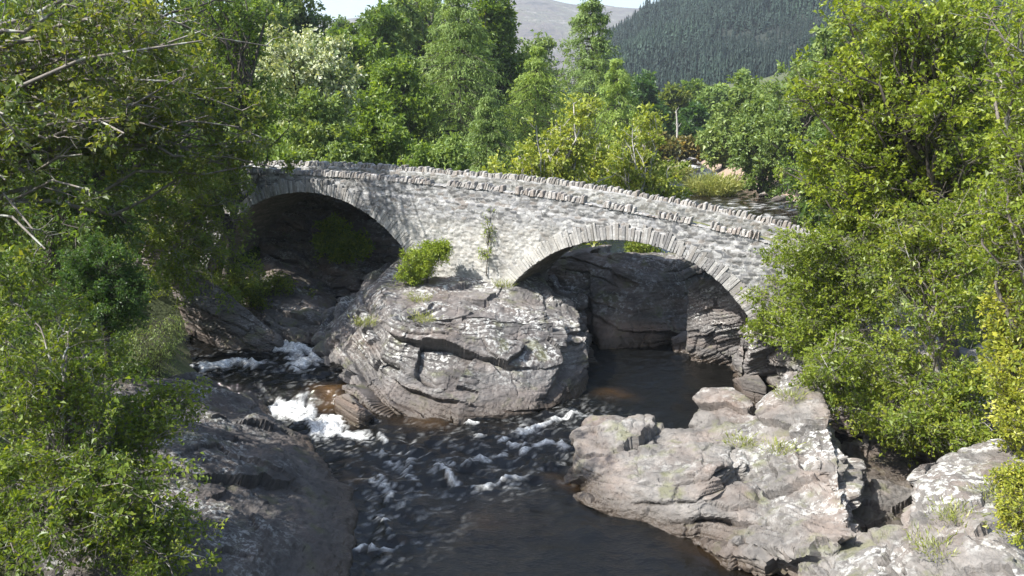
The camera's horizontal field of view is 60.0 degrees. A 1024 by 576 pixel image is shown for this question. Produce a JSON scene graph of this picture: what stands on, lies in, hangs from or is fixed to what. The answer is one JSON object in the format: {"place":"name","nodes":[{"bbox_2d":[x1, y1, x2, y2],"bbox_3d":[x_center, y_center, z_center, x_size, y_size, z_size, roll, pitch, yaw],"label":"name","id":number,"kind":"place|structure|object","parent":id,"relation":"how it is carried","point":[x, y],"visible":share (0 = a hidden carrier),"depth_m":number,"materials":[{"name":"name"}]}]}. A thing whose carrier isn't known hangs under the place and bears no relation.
{"place":"outdoors","nodes":[
{"label":"outdoors","id":0,"kind":"place"},
{"bbox_2d":[165,0,209,50],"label":"alder tree","id":1,"kind":"object","parent":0,"point":[189,22],"visible":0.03,"depth_m":166.70,"materials":[{"name":"green plant"}]},
{"bbox_2d":[0,0,655,20],"label":"sky","id":2,"kind":"structure","parent":0,"point":[348,8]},
{"bbox_2d":[162,0,638,96],"bbox_3d":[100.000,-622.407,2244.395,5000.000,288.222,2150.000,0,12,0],"label":"hill","id":3,"kind":"structure","parent":0,"point":[550,17],"depth_m":2007.04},
{"bbox_2d":[0,38,1018,575],"bbox_3d":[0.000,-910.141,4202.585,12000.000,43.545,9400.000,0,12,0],"label":"ground","id":4,"kind":"structure","parent":0,"point":[162,304],"depth_m":35.54,"materials":[{"name":"plant"}]},
{"bbox_2d":[3,0,84,51],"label":"ash tree","id":5,"kind":"object","parent":4,"relation":"on","point":[41,29],"visible":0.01,"depth_m":97.12,"materials":[{"name":"green plant"}]},
{"bbox_2d":[30,230,161,371],"bbox_3d":[-12.489,0.596,26.630,3.683,4.661,2.898,0,12,0],"label":"juniper bush","id":6,"kind":"object","parent":4,"relation":"on","point":[119,292],"visible":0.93,"depth_m":26.25,"materials":[{"name":"green plant"}]},
{"bbox_2d":[0,269,227,575],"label":"hazel thicket","id":7,"kind":"object","parent":4,"relation":"on","point":[118,513],"visible":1,"depth_m":16.70,"materials":[{"name":"green plant"}]},
{"bbox_2d":[0,0,244,295],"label":"alder tree","id":8,"kind":"object","parent":4,"relation":"on","point":[52,243],"visible":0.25,"depth_m":31.70,"materials":[{"name":"green plant"}]},
{"bbox_2d":[0,124,294,575],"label":"undergrowth","id":9,"kind":"object","parent":4,"relation":"on","point":[6,252],"visible":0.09,"depth_m":29.54,"materials":[{"name":"green plant"}]},
{"bbox_2d":[112,312,192,378],"bbox_3d":[-11.984,2.169,29.667,2.413,2.614,2.950,8,14,33],"label":"broom bush","id":10,"kind":"object","parent":4,"relation":"on","point":[162,339],"visible":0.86,"depth_m":29.45,"materials":[{"name":"green plant"}]},
{"bbox_2d":[0,0,305,288],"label":"oak tree","id":11,"kind":"object","parent":4,"relation":"on","point":[59,121],"visible":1,"depth_m":20.27,"materials":[{"name":"green plant"}]},
{"bbox_2d":[79,128,277,321],"bbox_3d":[-13.563,-2.825,37.179,6.938,8.126,9.000,0,12,0],"label":"hazel shrub","id":12,"kind":"object","parent":4,"relation":"on","point":[182,246],"visible":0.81,"depth_m":36.59,"materials":[{"name":"green plant"}]},
{"bbox_2d":[1,371,358,575],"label":"rock slab","id":13,"kind":"object","parent":4,"relation":"on","point":[276,494],"visible":0.52,"depth_m":22.46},
{"bbox_2d":[91,0,311,283],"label":"alder tree","id":14,"kind":"object","parent":4,"relation":"on","point":[236,20],"visible":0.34,"depth_m":40.62,"materials":[{"name":"green plant"}]},
{"bbox_2d":[170,273,283,350],"bbox_3d":[-12.026,1.947,38.771,5.425,5.234,2.517,3,12,12],"label":"rock rib","id":15,"kind":"object","parent":4,"relation":"on","point":[240,326],"visible":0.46,"depth_m":37.80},
{"bbox_2d":[204,0,292,89],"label":"alder tree","id":16,"kind":"object","parent":4,"relation":"on","point":[275,7],"visible":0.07,"depth_m":91.58,"materials":[{"name":"green plant"}]},
{"bbox_2d":[208,262,316,312],"bbox_3d":[-12.120,1.111,41.619,3.236,5.267,6.288,10,16,39],"label":"willow shrub","id":17,"kind":"object","parent":4,"relation":"on","point":[277,281],"visible":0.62,"depth_m":41.08,"materials":[{"name":"green plant"}]},
{"bbox_2d":[266,0,328,63],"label":"alder tree","id":18,"kind":"object","parent":4,"relation":"on","point":[313,17],"visible":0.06,"depth_m":100.32,"materials":[{"name":"green plant"}]},
{"bbox_2d":[253,0,345,48],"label":"birch tree","id":19,"kind":"object","parent":4,"relation":"on","point":[325,21],"visible":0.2,"depth_m":100.62,"materials":[{"name":"green plant"}]},
{"bbox_2d":[233,21,367,129],"bbox_3d":[-14.585,-13.678,59.942,9.097,8.446,11.130,5,13,21],"label":"whitebeam tree","id":20,"kind":"object","parent":4,"relation":"on","point":[291,58],"visible":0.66,"depth_m":58.94,"materials":[{"name":"green plant"}]},
{"bbox_2d":[0,51,609,184],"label":"undergrowth","id":21,"kind":"object","parent":4,"relation":"on","point":[283,154],"depth_m":62.94,"materials":[{"name":"green plant"}]},
{"bbox_2d":[265,85,351,160],"bbox_3d":[-12.675,-9.405,55.322,5.709,6.394,4.557,0,12,0],"label":"birch tree","id":22,"kind":"object","parent":4,"relation":"on","point":[322,129],"visible":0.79,"depth_m":54.37,"materials":[{"name":"green plant"}]},
{"bbox_2d":[259,193,404,295],"bbox_3d":[-9.421,-1.265,47.989,11.114,8.169,5.703,0,12,0],"label":"bank rock","id":23,"kind":"object","parent":4,"relation":"on","point":[287,236],"visible":0.21,"depth_m":46.41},
{"bbox_2d":[305,138,374,163],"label":"hazel shrub","id":24,"kind":"object","parent":4,"relation":"on","point":[348,152],"visible":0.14,"depth_m":48.29,"materials":[{"name":"green plant"}]},
{"bbox_2d":[328,14,351,29],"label":"alder tree","id":25,"kind":"object","parent":4,"relation":"on","point":[340,22],"visible":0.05,"depth_m":173.94,"materials":[{"name":"green plant"}]},
{"bbox_2d":[308,211,375,265],"bbox_3d":[-8.533,-2.463,44.640,3.341,2.731,2.337,0,12,0],"label":"holly bush","id":26,"kind":"object","parent":4,"relation":"on","point":[335,240],"visible":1,"depth_m":44.30,"materials":[{"name":"green plant"}]},
{"bbox_2d":[313,23,390,107],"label":"birch tree","id":27,"kind":"object","parent":4,"relation":"on","point":[361,51],"visible":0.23,"depth_m":84.52,"materials":[{"name":"green plant"}]},
{"bbox_2d":[334,393,373,427],"bbox_3d":[-5.502,4.842,31.406,1.032,2.576,2.309,-8,15,-34],"label":"boulder","id":28,"kind":"object","parent":4,"relation":"on","point":[353,411],"visible":0.41,"depth_m":30.58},
{"bbox_2d":[340,2,403,62],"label":"alder tree","id":29,"kind":"object","parent":4,"relation":"on","point":[352,30],"visible":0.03,"depth_m":100.39,"materials":[{"name":"green plant"}]},
{"bbox_2d":[344,90,414,165],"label":"ash tree","id":30,"kind":"object","parent":4,"relation":"on","point":[379,128],"visible":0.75,"depth_m":57.54,"materials":[{"name":"green plant"}]},
{"bbox_2d":[354,0,428,107],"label":"alder tree","id":31,"kind":"object","parent":4,"relation":"on","point":[383,21],"visible":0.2,"depth_m":93.02,"materials":[{"name":"green plant"}]},
{"bbox_2d":[343,49,449,145],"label":"ash tree","id":32,"kind":"object","parent":4,"relation":"on","point":[395,86],"visible":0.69,"depth_m":70.46,"materials":[{"name":"green plant"}]},
{"bbox_2d":[392,139,433,167],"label":"hazel shrub","id":33,"kind":"object","parent":4,"relation":"on","point":[421,154],"visible":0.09,"depth_m":52.64,"materials":[{"name":"green plant"}]},
{"bbox_2d":[386,0,451,111],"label":"birch tree","id":34,"kind":"object","parent":4,"relation":"on","point":[418,14],"visible":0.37,"depth_m":99.62,"materials":[{"name":"green plant"}]},
{"bbox_2d":[426,0,454,65],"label":"alder tree","id":35,"kind":"object","parent":4,"relation":"on","point":[440,11],"visible":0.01,"depth_m":124.61,"materials":[{"name":"green plant"}]},
{"bbox_2d":[411,131,481,170],"bbox_3d":[-4.452,-5.705,54.312,5.694,7.731,5.674,0,12,0],"label":"hazel shrub","id":36,"kind":"object","parent":4,"relation":"on","point":[448,153],"visible":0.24,"depth_m":53.71,"materials":[{"name":"green plant"}]},
{"bbox_2d":[420,13,520,129],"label":"alder tree","id":37,"kind":"object","parent":4,"relation":"on","point":[500,46],"visible":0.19,"depth_m":95.06,"materials":[{"name":"green plant"}]},
{"bbox_2d":[404,0,547,169],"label":"larch tree","id":38,"kind":"object","parent":4,"relation":"on","point":[461,27],"visible":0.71,"depth_m":72.67,"materials":[{"name":"green plant"}]},
{"bbox_2d":[438,0,534,129],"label":"alder tree","id":39,"kind":"object","parent":4,"relation":"on","point":[514,66],"visible":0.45,"depth_m":96.09,"materials":[{"name":"green plant"}]},
{"bbox_2d":[461,96,524,173],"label":"larch tree","id":40,"kind":"object","parent":4,"relation":"on","point":[486,137],"visible":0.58,"depth_m":62.45,"materials":[{"name":"green plant"}]},
{"bbox_2d":[488,20,527,104],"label":"alder tree","id":41,"kind":"object","parent":4,"relation":"on","point":[509,55],"visible":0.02,"depth_m":121.72,"materials":[{"name":"green plant"}]},
{"bbox_2d":[509,68,536,105],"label":"birch tree","id":42,"kind":"object","parent":4,"relation":"on","point":[525,70],"visible":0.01,"depth_m":153.16,"materials":[{"name":"green plant"}]},
{"bbox_2d":[482,44,602,179],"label":"larch tree","id":43,"kind":"object","parent":4,"relation":"on","point":[534,80],"visible":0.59,"depth_m":79.26,"materials":[{"name":"green plant"}]},
{"bbox_2d":[519,29,568,118],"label":"birch tree","id":44,"kind":"object","parent":4,"relation":"on","point":[549,44],"visible":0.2,"depth_m":157.46,"materials":[{"name":"green plant"}]},
{"bbox_2d":[479,87,620,247],"bbox_3d":[2.159,-4.433,50.075,9.399,13.511,5.212,-4,13,-20],"label":"maple tree","id":45,"kind":"object","parent":4,"relation":"on","point":[557,163],"visible":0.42,"depth_m":48.44,"materials":[{"name":"green plant"}]},
{"bbox_2d":[528,0,654,168],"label":"larch tree","id":46,"kind":"object","parent":4,"relation":"on","point":[591,77],"visible":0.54,"depth_m":95.63,"materials":[{"name":"green plant"}]},
{"bbox_2d":[569,134,621,246],"bbox_3d":[4.982,-4.137,55.205,4.927,10.822,3.716,0,12,0],"label":"maple tree","id":47,"kind":"object","parent":4,"relation":"on","point":[592,173],"visible":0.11,"depth_m":54.28,"materials":[{"name":"green plant"}]},
{"bbox_2d":[608,73,635,127],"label":"alder tree","id":48,"kind":"object","parent":4,"relation":"on","point":[631,80],"depth_m":185.85,"materials":[{"name":"green plant"}]},
{"bbox_2d":[583,58,682,197],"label":"larch tree","id":49,"kind":"object","parent":4,"relation":"on","point":[618,85],"visible":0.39,"depth_m":89.30,"materials":[{"name":"green plant"}]},
{"bbox_2d":[591,102,695,251],"bbox_3d":[7.861,-4.702,53.303,6.527,12.785,4.923,0,12,0],"label":"maple tree","id":50,"kind":"object","parent":4,"relation":"on","point":[635,173],"visible":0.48,"depth_m":51.87,"materials":[{"name":"green plant"}]},
{"bbox_2d":[618,69,672,134],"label":"alder tree","id":51,"kind":"object","parent":4,"relation":"on","point":[645,91],"visible":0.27,"depth_m":154.22,"materials":[{"name":"green plant"}]},
{"bbox_2d":[639,127,682,162],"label":"gorse bush","id":52,"kind":"object","parent":4,"relation":"on","point":[672,147],"visible":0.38,"depth_m":125.41,"materials":[{"name":"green plant"}]},
{"bbox_2d":[655,81,695,136],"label":"birch tree","id":53,"kind":"object","parent":4,"relation":"on","point":[675,96],"visible":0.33,"depth_m":163.19,"materials":[{"name":"green plant"}]},
{"bbox_2d":[674,109,679,137],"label":"bare trunk","id":54,"kind":"object","parent":4,"relation":"on","point":[676,124],"visible":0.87,"depth_m":137.68,"materials":[{"name":"grey plant"}]},
{"bbox_2d":[671,134,704,163],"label":"gorse bush","id":55,"kind":"object","parent":4,"relation":"on","point":[689,149],"visible":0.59,"depth_m":130.99,"materials":[{"name":"brown plant"}]},
{"bbox_2d":[670,101,712,138],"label":"alder tree","id":56,"kind":"object","parent":4,"relation":"on","point":[692,118],"visible":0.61,"depth_m":146.62,"materials":[{"name":"green plant"}]},
{"bbox_2d":[680,78,709,105],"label":"alder tree","id":57,"kind":"object","parent":4,"relation":"on","point":[697,84],"visible":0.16,"depth_m":202.20,"materials":[{"name":"green plant"}]},
{"bbox_2d":[691,81,731,123],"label":"birch tree","id":58,"kind":"object","parent":4,"relation":"on","point":[708,97],"visible":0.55,"depth_m":168.99,"materials":[{"name":"green plant"}]},
{"bbox_2d":[692,111,735,171],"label":"birch tree","id":59,"kind":"object","parent":4,"relation":"on","point":[712,149],"visible":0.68,"depth_m":115.32,"materials":[{"name":"green plant"}]},
{"bbox_2d":[671,277,812,382],"bbox_3d":[9.925,2.333,37.072,4.051,5.676,9.328,-5,13,-21],"label":"bank rock","id":60,"kind":"object","parent":4,"relation":"on","point":[713,333],"visible":0.31,"depth_m":36.57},
{"bbox_2d":[732,375,766,404],"bbox_3d":[8.922,4.364,33.433,1.032,2.759,2.684,1,12,6],"label":"boulder","id":61,"kind":"object","parent":4,"relation":"on","point":[753,388],"visible":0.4,"depth_m":32.29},
{"bbox_2d":[710,67,796,152],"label":"birch tree","id":62,"kind":"object","parent":4,"relation":"on","point":[743,88],"visible":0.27,"depth_m":108.92,"materials":[{"name":"green plant"}]},
{"bbox_2d":[723,92,795,197],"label":"birch tree","id":63,"kind":"object","parent":4,"relation":"on","point":[755,161],"visible":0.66,"depth_m":90.84,"materials":[{"name":"green plant"}]},
{"bbox_2d":[758,191,767,195],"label":"stone","id":64,"kind":"object","parent":4,"relation":"on","point":[763,193],"visible":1,"depth_m":86.41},
{"bbox_2d":[771,195,788,201],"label":"stone","id":65,"kind":"object","parent":4,"relation":"on","point":[778,198],"visible":0.87,"depth_m":82.25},
{"bbox_2d":[752,54,834,196],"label":"birch tree","id":66,"kind":"object","parent":4,"relation":"on","point":[776,137],"visible":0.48,"depth_m":86.56,"materials":[{"name":"green plant"}]},
{"bbox_2d":[564,313,1023,575],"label":"rock outcrop","id":67,"kind":"object","parent":4,"relation":"on","point":[825,502],"visible":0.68,"depth_m":23.06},
{"bbox_2d":[716,428,762,448],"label":"grass tuft","id":68,"kind":"object","parent":67,"relation":"on","point":[744,443],"visible":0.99,"depth_m":25.69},
{"bbox_2d":[756,436,805,455],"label":"grass tuft","id":69,"kind":"object","parent":67,"relation":"on","point":[779,443],"visible":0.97,"depth_m":24.32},
{"bbox_2d":[773,382,813,403],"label":"grass tuft","id":70,"kind":"object","parent":67,"relation":"on","point":[790,394],"visible":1,"depth_m":26.69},
{"bbox_2d":[736,212,903,413],"bbox_3d":[10.582,0.780,28.751,4.962,6.778,10.817,0,12,0],"label":"beech sapling","id":71,"kind":"object","parent":67,"relation":"on","point":[821,292],"visible":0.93,"depth_m":29.04,"materials":[{"name":"green plant"}]},
{"bbox_2d":[823,181,1023,467],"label":"hazel tree","id":72,"kind":"object","parent":67,"relation":"on","point":[913,425],"visible":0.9,"depth_m":24.62,"materials":[{"name":"green plant"}]},
{"bbox_2d":[902,523,982,562],"bbox_3d":[8.050,4.762,16.748,1.318,0.719,1.288,0,12,0],"label":"grass tuft","id":73,"kind":"object","parent":67,"relation":"on","point":[932,540],"visible":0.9,"depth_m":16.90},
{"bbox_2d":[924,495,988,527],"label":"grass tuft","id":74,"kind":"object","parent":67,"relation":"on","point":[953,513],"visible":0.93,"depth_m":17.83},
{"bbox_2d":[966,474,1006,502],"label":"grass tuft","id":75,"kind":"object","parent":67,"relation":"on","point":[991,486],"visible":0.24,"depth_m":19.25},
{"bbox_2d":[983,456,1023,549],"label":"gorse bush","id":76,"kind":"object","parent":67,"relation":"on","point":[1010,509],"visible":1,"depth_m":16.32,"materials":[{"name":"green plant"}]},
{"bbox_2d":[798,35,825,65],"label":"alder tree","id":77,"kind":"object","parent":4,"relation":"on","point":[811,43],"visible":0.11,"depth_m":233.96,"materials":[{"name":"green plant"}]},
{"bbox_2d":[784,116,849,207],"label":"birch tree","id":78,"kind":"object","parent":4,"relation":"on","point":[816,125],"visible":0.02,"depth_m":74.69,"materials":[{"name":"green plant"}]},
{"bbox_2d":[774,121,861,239],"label":"alder tree","id":79,"kind":"object","parent":4,"relation":"on","point":[803,205],"visible":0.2,"depth_m":65.16,"materials":[{"name":"green plant"}]},
{"bbox_2d":[799,10,883,127],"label":"birch tree","id":80,"kind":"object","parent":4,"relation":"on","point":[823,34],"visible":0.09,"depth_m":89.75,"materials":[{"name":"green plant"}]},
{"bbox_2d":[849,20,865,38],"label":"alder tree","id":81,"kind":"object","parent":4,"relation":"on","point":[857,27],"visible":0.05,"depth_m":231.93,"materials":[{"name":"green plant"}]},
{"bbox_2d":[772,0,1023,372],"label":"beech tree","id":82,"kind":"object","parent":4,"relation":"on","point":[908,132],"visible":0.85,"depth_m":26.61,"materials":[{"name":"green plant"}]},
{"bbox_2d":[826,96,981,207],"bbox_3d":[23.677,-7.779,51.650,10.772,8.922,9.746,0,12,0],"label":"alder tree","id":83,"kind":"object","parent":4,"relation":"on","point":[831,181],"visible":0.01,"depth_m":52.74,"materials":[{"name":"green plant"}]},
{"bbox_2d":[890,41,961,81],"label":"alder tree","id":84,"kind":"object","parent":4,"relation":"on","point":[932,55],"depth_m":63.21,"materials":[{"name":"green plant"}]},
{"bbox_2d":[865,209,1018,315],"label":"undergrowth","id":85,"kind":"object","parent":4,"relation":"on","point":[981,286],"visible":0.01,"depth_m":32.77,"materials":[{"name":"green plant"}]},
{"bbox_2d":[909,28,1001,61],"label":"birch tree","id":86,"kind":"object","parent":4,"relation":"on","point":[970,47],"visible":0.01,"depth_m":83.59,"materials":[{"name":"green plant"}]},
{"bbox_2d":[929,0,1023,350],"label":"ash tree","id":87,"kind":"object","parent":4,"relation":"on","point":[1009,143],"visible":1,"depth_m":19.79,"materials":[{"name":"green plant"}]},
{"bbox_2d":[941,37,1021,210],"bbox_3d":[25.518,-7.654,44.358,6.884,10.431,10.397,-8,14,-32],"label":"alder tree","id":88,"kind":"object","parent":4,"relation":"on","point":[970,143],"visible":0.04,"depth_m":44.79,"materials":[{"name":"green plant"}]},
{"bbox_2d":[955,5,1009,42],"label":"birch tree","id":89,"kind":"object","parent":4,"relation":"on","point":[967,29],"visible":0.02,"depth_m":151.97,"materials":[{"name":"green plant"}]},
{"bbox_2d":[961,14,1006,40],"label":"alder tree","id":90,"kind":"object","parent":4,"relation":"on","point":[989,23],"visible":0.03,"depth_m":141.61,"materials":[{"name":"green plant"}]},
{"bbox_2d":[970,257,1023,458],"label":"oak sapling","id":91,"kind":"object","parent":4,"relation":"on","point":[1009,416],"visible":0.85,"depth_m":20.89,"materials":[{"name":"green plant"}]},
{"bbox_2d":[1004,17,1019,28],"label":"alder tree","id":92,"kind":"object","parent":4,"relation":"on","point":[1010,24],"visible":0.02,"depth_m":159.68,"materials":[{"name":"green plant"}]},
{"bbox_2d":[181,162,858,575],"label":"river water","id":93,"kind":"structure","parent":0,"point":[469,496],"depth_m":27.13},
{"bbox_2d":[239,252,335,342],"bbox_3d":[-11.034,1.425,42.813,6.506,4.901,9.072,0,12,0],"label":"bank rock","id":94,"kind":"object","parent":93,"relation":"in","point":[295,317],"visible":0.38,"depth_m":41.43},
{"bbox_2d":[311,255,597,424],"bbox_3d":[-2.873,2.060,38.838,13.261,5.766,17.125,0,12,0],"label":"island rock","id":95,"kind":"object","parent":93,"relation":"in","point":[481,348],"visible":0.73,"depth_m":33.28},
{"bbox_2d":[347,314,379,326],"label":"grass tuft","id":96,"kind":"object","parent":95,"relation":"on","point":[364,321],"visible":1,"depth_m":34.57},
{"bbox_2d":[405,291,432,302],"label":"grass tuft","id":97,"kind":"object","parent":95,"relation":"on","point":[412,298],"visible":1,"depth_m":35.23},
{"bbox_2d":[393,236,453,286],"bbox_3d":[-3.736,-1.056,37.556,2.599,2.248,2.260,0,12,0],"label":"rowan shrub","id":98,"kind":"object","parent":95,"relation":"on","point":[419,267],"visible":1,"depth_m":37.26,"materials":[{"name":"green plant"}]},
{"bbox_2d":[405,310,443,323],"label":"grass tuft","id":99,"kind":"object","parent":95,"relation":"on","point":[419,318],"visible":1,"depth_m":32.98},
{"bbox_2d":[491,278,518,288],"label":"grass tuft","id":100,"kind":"object","parent":95,"relation":"on","point":[500,283],"visible":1,"depth_m":37.76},
{"bbox_2d":[200,159,822,374],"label":"stone bridge","id":101,"kind":"structure","parent":95,"relation":"on","point":[541,225],"depth_m":38.26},
{"bbox_2d":[478,206,496,275],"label":"wall sapling","id":102,"kind":"object","parent":101,"relation":"attached to","point":[484,235],"visible":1,"depth_m":37.80,"materials":[{"name":"green plant"}]},
{"bbox_2d":[548,245,711,348],"bbox_3d":[5.320,1.031,42.813,10.420,5.805,7.050,0,12,0],"label":"bank rock","id":103,"kind":"object","parent":93,"relation":"in","point":[635,299],"visible":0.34,"depth_m":41.25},
{"bbox_2d":[623,241,669,252],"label":"fern bush","id":104,"kind":"object","parent":103,"relation":"on","point":[633,246],"visible":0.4,"depth_m":44.09,"materials":[{"name":"green plant"}]},
{"bbox_2d":[654,158,699,176],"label":"reed clump","id":105,"kind":"object","parent":93,"relation":"on","point":[685,169],"visible":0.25,"depth_m":110.47,"materials":[{"name":"green plant"}]},
{"bbox_2d":[686,157,697,160],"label":"stone","id":106,"kind":"object","parent":93,"relation":"in","point":[691,159],"visible":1,"depth_m":127.31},
{"bbox_2d":[678,165,750,196],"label":"reed clump","id":107,"kind":"object","parent":93,"relation":"in","point":[715,186],"visible":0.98,"depth_m":91.19,"materials":[{"name":"green plant"}]},
{"bbox_2d":[765,309,870,388],"bbox_3d":[11.788,2.862,35.314,4.823,4.873,8.190,0,12,0],"label":"bank rock","id":108,"kind":"object","parent":93,"relation":"in","point":[781,364],"visible":0.02,"depth_m":33.39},
{"bbox_2d":[611,0,842,71],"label":"wooded hill","id":109,"kind":"structure","parent":0,"point":[763,35],"depth_m":491.26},
{"bbox_2d":[561,0,1021,108],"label":"conifer forest","id":110,"kind":"object","parent":109,"relation":"on","point":[651,46],"visible":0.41,"depth_m":481.46,"materials":[{"name":"green plant"}]},
{"bbox_2d":[981,0,1007,18],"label":"alder tree","id":111,"kind":"object","parent":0,"point":[997,1],"visible":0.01,"depth_m":205.95,"materials":[{"name":"green plant"}]}
]}

